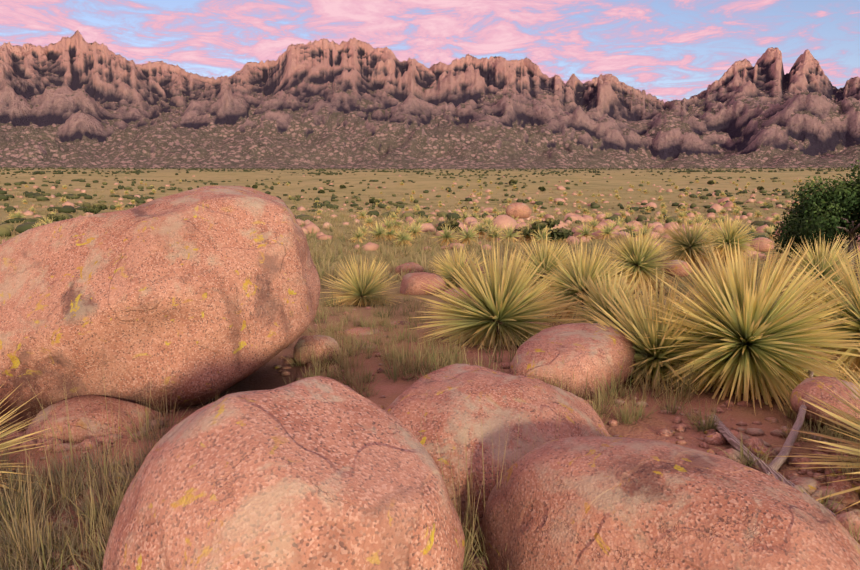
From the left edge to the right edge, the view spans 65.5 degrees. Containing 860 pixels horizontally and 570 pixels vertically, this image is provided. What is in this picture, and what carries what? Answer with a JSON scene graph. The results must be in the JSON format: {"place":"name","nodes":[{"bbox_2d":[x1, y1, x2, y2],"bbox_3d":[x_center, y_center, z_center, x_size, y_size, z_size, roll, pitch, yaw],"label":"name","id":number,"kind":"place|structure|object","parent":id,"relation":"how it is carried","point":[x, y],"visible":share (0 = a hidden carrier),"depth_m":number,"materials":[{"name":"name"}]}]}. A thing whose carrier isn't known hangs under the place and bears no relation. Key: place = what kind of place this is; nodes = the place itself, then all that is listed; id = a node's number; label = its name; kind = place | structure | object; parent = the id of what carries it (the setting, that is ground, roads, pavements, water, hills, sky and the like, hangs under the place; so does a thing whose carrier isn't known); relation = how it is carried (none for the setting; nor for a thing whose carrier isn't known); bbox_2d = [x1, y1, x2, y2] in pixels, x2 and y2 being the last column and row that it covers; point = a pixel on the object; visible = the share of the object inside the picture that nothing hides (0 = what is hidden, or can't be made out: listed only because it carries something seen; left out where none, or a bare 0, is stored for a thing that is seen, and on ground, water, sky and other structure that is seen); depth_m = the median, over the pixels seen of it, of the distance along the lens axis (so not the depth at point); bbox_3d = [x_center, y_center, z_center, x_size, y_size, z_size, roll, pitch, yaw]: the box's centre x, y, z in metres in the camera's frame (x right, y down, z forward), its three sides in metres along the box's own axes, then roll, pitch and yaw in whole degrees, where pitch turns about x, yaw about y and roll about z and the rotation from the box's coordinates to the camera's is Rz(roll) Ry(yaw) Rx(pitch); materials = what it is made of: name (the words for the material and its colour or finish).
{"place":"outdoors","nodes":[
{"label":"outdoors","id":0,"kind":"place"},
{"bbox_2d":[8,179,836,246],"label":"sotol field","id":1,"kind":"structure","parent":0,"point":[414,229],"depth_m":48.54,"materials":[{"name":"green plant"}]},
{"bbox_2d":[0,184,858,292],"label":"grass field","id":2,"kind":"structure","parent":0,"point":[384,256],"depth_m":31.81,"materials":[{"name":"plant"}]},
{"bbox_2d":[0,30,859,168],"bbox_3d":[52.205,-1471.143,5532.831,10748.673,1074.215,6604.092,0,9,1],"label":"mountains","id":3,"kind":"structure","parent":0,"point":[76,100],"depth_m":4071.98,"materials":[{"name":"brown stone"}]},
{"bbox_2d":[0,167,859,569],"bbox_3d":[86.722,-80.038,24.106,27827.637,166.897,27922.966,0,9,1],"label":"ground","id":4,"kind":"structure","parent":0,"point":[266,377],"depth_m":126.61,"materials":[{"name":"brown soil"}]},
{"bbox_2d":[0,385,60,492],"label":"yucca","id":5,"kind":"object","parent":4,"relation":"on","point":[10,442],"visible":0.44,"depth_m":3.55,"materials":[{"name":"green plant"}]},
{"bbox_2d":[0,402,178,569],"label":"grass","id":6,"kind":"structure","parent":4,"relation":"on","point":[57,521],"depth_m":3.21,"materials":[{"name":"green plant"}]},
{"bbox_2d":[26,394,161,442],"bbox_3d":[-2.272,1.030,4.529,0.829,0.522,0.750,0,9,1],"label":"boulder","id":7,"kind":"object","parent":4,"relation":"on","point":[95,404],"visible":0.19,"depth_m":4.33,"materials":[{"name":"stone"}]},
{"bbox_2d":[95,470,132,487],"bbox_3d":[-1.706,1.105,3.602,0.266,0.196,0.268,0,9,1],"label":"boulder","id":8,"kind":"object","parent":4,"relation":"on","point":[116,480],"visible":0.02,"depth_m":3.55,"materials":[{"name":"stone"}]},
{"bbox_2d":[0,185,319,423],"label":"boulder","id":9,"kind":"object","parent":4,"relation":"on","point":[214,289],"visible":0.94,"depth_m":4.81,"materials":[{"name":"stone"}]},
{"bbox_2d":[102,376,464,569],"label":"boulder","id":10,"kind":"object","parent":4,"relation":"on","point":[318,473],"visible":1,"depth_m":2.15,"materials":[{"name":"stone"}]},
{"bbox_2d":[0,350,573,568],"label":"grass stalks","id":11,"kind":"object","parent":4,"relation":"on","point":[466,514],"depth_m":3.04,"materials":[{"name":"plant"}]},
{"bbox_2d":[293,335,340,364],"bbox_3d":[-1.107,0.644,6.604,0.478,0.292,0.425,0,9,1],"label":"rock","id":12,"kind":"object","parent":4,"relation":"on","point":[310,342],"visible":0.71,"depth_m":6.45,"materials":[{"name":"stone"}]},
{"bbox_2d":[319,253,401,306],"bbox_3d":[-1.231,0.554,11.572,1.666,2.315,1.724,18,13,41],"label":"yucca","id":13,"kind":"object","parent":4,"relation":"on","point":[358,285],"visible":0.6,"depth_m":11.34,"materials":[{"name":"green plant"}]},
{"bbox_2d":[343,327,379,334],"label":"rock","id":14,"kind":"object","parent":4,"relation":"on","point":[360,329],"visible":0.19,"depth_m":8.10,"materials":[{"name":"stone"}]},
{"bbox_2d":[352,341,376,348],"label":"rock","id":15,"kind":"object","parent":4,"relation":"on","point":[366,347],"visible":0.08,"depth_m":7.21,"materials":[{"name":"stone"}]},
{"bbox_2d":[0,199,774,240],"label":"shrubs","id":16,"kind":"object","parent":4,"relation":"on","point":[26,224],"visible":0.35,"depth_m":71.62,"materials":[{"name":"green plant"}]},
{"bbox_2d":[390,321,409,324],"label":"rock","id":17,"kind":"object","parent":4,"relation":"on","point":[399,322],"visible":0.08,"depth_m":8.90,"materials":[{"name":"stone"}]},
{"bbox_2d":[0,171,801,211],"bbox_3d":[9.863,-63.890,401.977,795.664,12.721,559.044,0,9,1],"label":"shrubs","id":18,"kind":"object","parent":4,"relation":"on","point":[43,194],"visible":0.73,"depth_m":205.00,"materials":[{"name":"green plant"}]},
{"bbox_2d":[46,179,763,240],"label":"shrubs","id":19,"kind":"object","parent":4,"relation":"on","point":[559,233],"visible":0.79,"depth_m":42.50,"materials":[{"name":"green plant"}]},
{"bbox_2d":[395,262,424,275],"bbox_3d":[-0.557,-0.386,18.003,0.742,0.455,0.675,-8,12,-41],"label":"rock","id":20,"kind":"object","parent":4,"relation":"on","point":[410,265],"visible":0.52,"depth_m":17.77,"materials":[{"name":"stone"}]},
{"bbox_2d":[400,272,445,294],"bbox_3d":[-0.138,0.069,13.449,0.944,0.623,0.899,0,9,1],"label":"rock","id":21,"kind":"object","parent":4,"relation":"on","point":[413,283],"visible":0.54,"depth_m":13.14,"materials":[{"name":"stone"}]},
{"bbox_2d":[0,166,858,175],"bbox_3d":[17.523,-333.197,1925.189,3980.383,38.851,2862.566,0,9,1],"label":"shrubs","id":22,"kind":"object","parent":4,"relation":"on","point":[138,172],"visible":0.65,"depth_m":987.35,"materials":[{"name":"green plant"}]},
{"bbox_2d":[0,293,859,569],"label":"grass","id":23,"kind":"structure","parent":4,"relation":"on","point":[599,399],"depth_m":4.56,"materials":[{"name":"green plant"}]},
{"bbox_2d":[0,304,859,569],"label":"pebbles","id":24,"kind":"object","parent":4,"relation":"on","point":[807,485],"visible":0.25,"depth_m":3.94,"materials":[{"name":"stone"}]},
{"bbox_2d":[0,185,859,261],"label":"rocks","id":25,"kind":"object","parent":4,"relation":"on","point":[368,246],"visible":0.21,"depth_m":49.75,"materials":[{"name":"stone"}]},
{"bbox_2d":[441,288,470,298],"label":"rock","id":26,"kind":"object","parent":4,"relation":"on","point":[461,289],"visible":0.1,"depth_m":12.32,"materials":[{"name":"stone"}]},
{"bbox_2d":[427,243,489,288],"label":"yucca","id":27,"kind":"object","parent":4,"relation":"on","point":[443,270],"visible":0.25,"depth_m":14.79,"materials":[{"name":"green plant"}]},
{"bbox_2d":[385,364,609,525],"bbox_3d":[0.349,1.076,3.849,1.354,1.128,1.618,5,10,27],"label":"boulder","id":28,"kind":"object","parent":4,"relation":"on","point":[454,393],"visible":0.46,"depth_m":3.45,"materials":[{"name":"stone"}]},
{"bbox_2d":[410,235,586,351],"bbox_3d":[0.715,0.902,7.551,2.097,2.997,2.107,5,0,-30],"label":"sotol","id":29,"kind":"object","parent":4,"relation":"on","point":[507,297],"visible":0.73,"depth_m":7.36,"materials":[{"name":"green plant"}]},
{"bbox_2d":[506,203,531,218],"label":"rock","id":30,"kind":"object","parent":4,"relation":"on","point":[520,210],"visible":0.92,"depth_m":59.01,"materials":[{"name":"stone"}]},
{"bbox_2d":[512,231,577,298],"bbox_3d":[2.209,0.124,13.030,1.811,2.463,1.811,8,16,20],"label":"yucca","id":31,"kind":"object","parent":4,"relation":"on","point":[548,258],"visible":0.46,"depth_m":12.77,"materials":[{"name":"green plant"}]},
{"bbox_2d":[509,323,636,398],"bbox_3d":[1.244,0.640,5.653,0.934,0.521,1.586,6,11,31],"label":"rock","id":32,"kind":"object","parent":4,"relation":"on","point":[578,346],"visible":0.73,"depth_m":5.22,"materials":[{"name":"stone"}]},
{"bbox_2d":[307,235,859,399],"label":"grass","id":33,"kind":"structure","parent":4,"relation":"on","point":[498,341],"depth_m":6.19,"materials":[{"name":"green plant"}]},
{"bbox_2d":[530,235,637,323],"bbox_3d":[2.244,0.520,10.012,1.826,2.574,1.821,2,10,-22],"label":"yucca","id":34,"kind":"object","parent":4,"relation":"on","point":[567,279],"visible":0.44,"depth_m":9.79,"materials":[{"name":"green plant"}]},
{"bbox_2d":[557,263,654,331],"bbox_3d":[2.149,0.775,8.173,1.458,2.132,1.457,8,3,5],"label":"yucca","id":35,"kind":"object","parent":4,"relation":"on","point":[596,294],"visible":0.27,"depth_m":8.06,"materials":[{"name":"green plant"}]},
{"bbox_2d":[597,225,678,297],"bbox_3d":[4.446,-0.024,14.436,1.960,2.604,1.912,7,4,25],"label":"yucca","id":36,"kind":"object","parent":4,"relation":"on","point":[637,261],"visible":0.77,"depth_m":14.21,"materials":[{"name":"green plant"}]},
{"bbox_2d":[577,267,740,390],"bbox_3d":[1.927,0.969,5.920,1.728,2.338,1.701,3,11,-15],"label":"sotol","id":37,"kind":"object","parent":4,"relation":"on","point":[635,323],"visible":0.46,"depth_m":5.66,"materials":[{"name":"green plant"}]},
{"bbox_2d":[481,436,859,569],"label":"boulder","id":38,"kind":"object","parent":4,"relation":"on","point":[596,503],"visible":1,"depth_m":2.48,"materials":[{"name":"stone"}]},
{"bbox_2d":[661,260,691,276],"bbox_3d":[5.490,-0.384,14.888,0.673,0.363,0.581,0,9,1],"label":"rock","id":39,"kind":"object","parent":4,"relation":"on","point":[678,267],"visible":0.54,"depth_m":14.66,"materials":[{"name":"stone"}]},
{"bbox_2d":[658,214,723,273],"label":"yucca","id":40,"kind":"object","parent":4,"relation":"on","point":[688,241],"visible":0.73,"depth_m":18.68,"materials":[{"name":"green plant"}]},
{"bbox_2d":[702,214,760,269],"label":"yucca","id":41,"kind":"object","parent":4,"relation":"on","point":[727,234],"visible":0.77,"depth_m":20.57,"materials":[{"name":"green plant"}]},
{"bbox_2d":[632,237,859,414],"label":"sotol","id":42,"kind":"object","parent":4,"relation":"on","point":[768,346],"visible":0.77,"depth_m":5.25,"materials":[{"name":"green plant"}]},
{"bbox_2d":[750,237,773,251],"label":"rock","id":43,"kind":"object","parent":4,"relation":"on","point":[764,245],"visible":0.83,"depth_m":25.46,"materials":[{"name":"stone"}]},
{"bbox_2d":[709,414,835,516],"bbox_3d":[1.857,0.992,3.823,0.144,0.098,1.401,0,9,1],"label":"dead branch","id":44,"kind":"object","parent":4,"relation":"on","point":[727,434],"visible":0.58,"depth_m":3.80,"materials":[{"name":"grey wood"}]},
{"bbox_2d":[764,358,813,473],"bbox_3d":[2.574,0.796,4.634,0.108,0.142,2.567,6,11,34],"label":"dead branch","id":45,"kind":"object","parent":4,"relation":"on","point":[777,462],"visible":0.54,"depth_m":3.95,"materials":[{"name":"grey wood"}]},
{"bbox_2d":[759,230,844,285],"bbox_3d":[8.807,-0.370,15.853,1.936,2.584,1.938,-5,7,-44],"label":"yucca","id":46,"kind":"object","parent":4,"relation":"on","point":[779,256],"visible":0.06,"depth_m":15.89,"materials":[{"name":"green plant"}]},
{"bbox_2d":[771,159,859,295],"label":"juniper tree","id":47,"kind":"object","parent":4,"relation":"on","point":[829,213],"visible":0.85,"depth_m":13.05,"materials":[{"name":"green plant"}]},
{"bbox_2d":[774,335,859,513],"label":"sotol","id":48,"kind":"object","parent":4,"relation":"on","point":[854,423],"visible":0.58,"depth_m":3.56,"materials":[{"name":"green plant"}]},
{"bbox_2d":[777,237,859,383],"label":"sotol","id":49,"kind":"object","parent":4,"relation":"on","point":[853,309],"visible":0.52,"depth_m":5.69,"materials":[{"name":"green plant"}]},
{"bbox_2d":[777,234,859,321],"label":"yucca plant","id":50,"kind":"object","parent":4,"relation":"on","point":[823,264],"visible":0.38,"depth_m":10.78,"materials":[{"name":"green plant"}]},
{"bbox_2d":[790,376,859,430],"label":"rock","id":51,"kind":"object","parent":4,"relation":"on","point":[809,386],"visible":0.65,"depth_m":4.41,"materials":[{"name":"stone"}]},
{"bbox_2d":[0,0,859,102],"label":"sky","id":52,"kind":"structure","parent":0,"point":[670,50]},
{"bbox_2d":[30,175,848,241],"bbox_3d":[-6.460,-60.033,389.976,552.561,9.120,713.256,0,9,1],"label":"rock field","id":53,"kind":"structure","parent":0,"point":[500,220],"depth_m":76.34,"materials":[{"name":"stone"}]}
]}

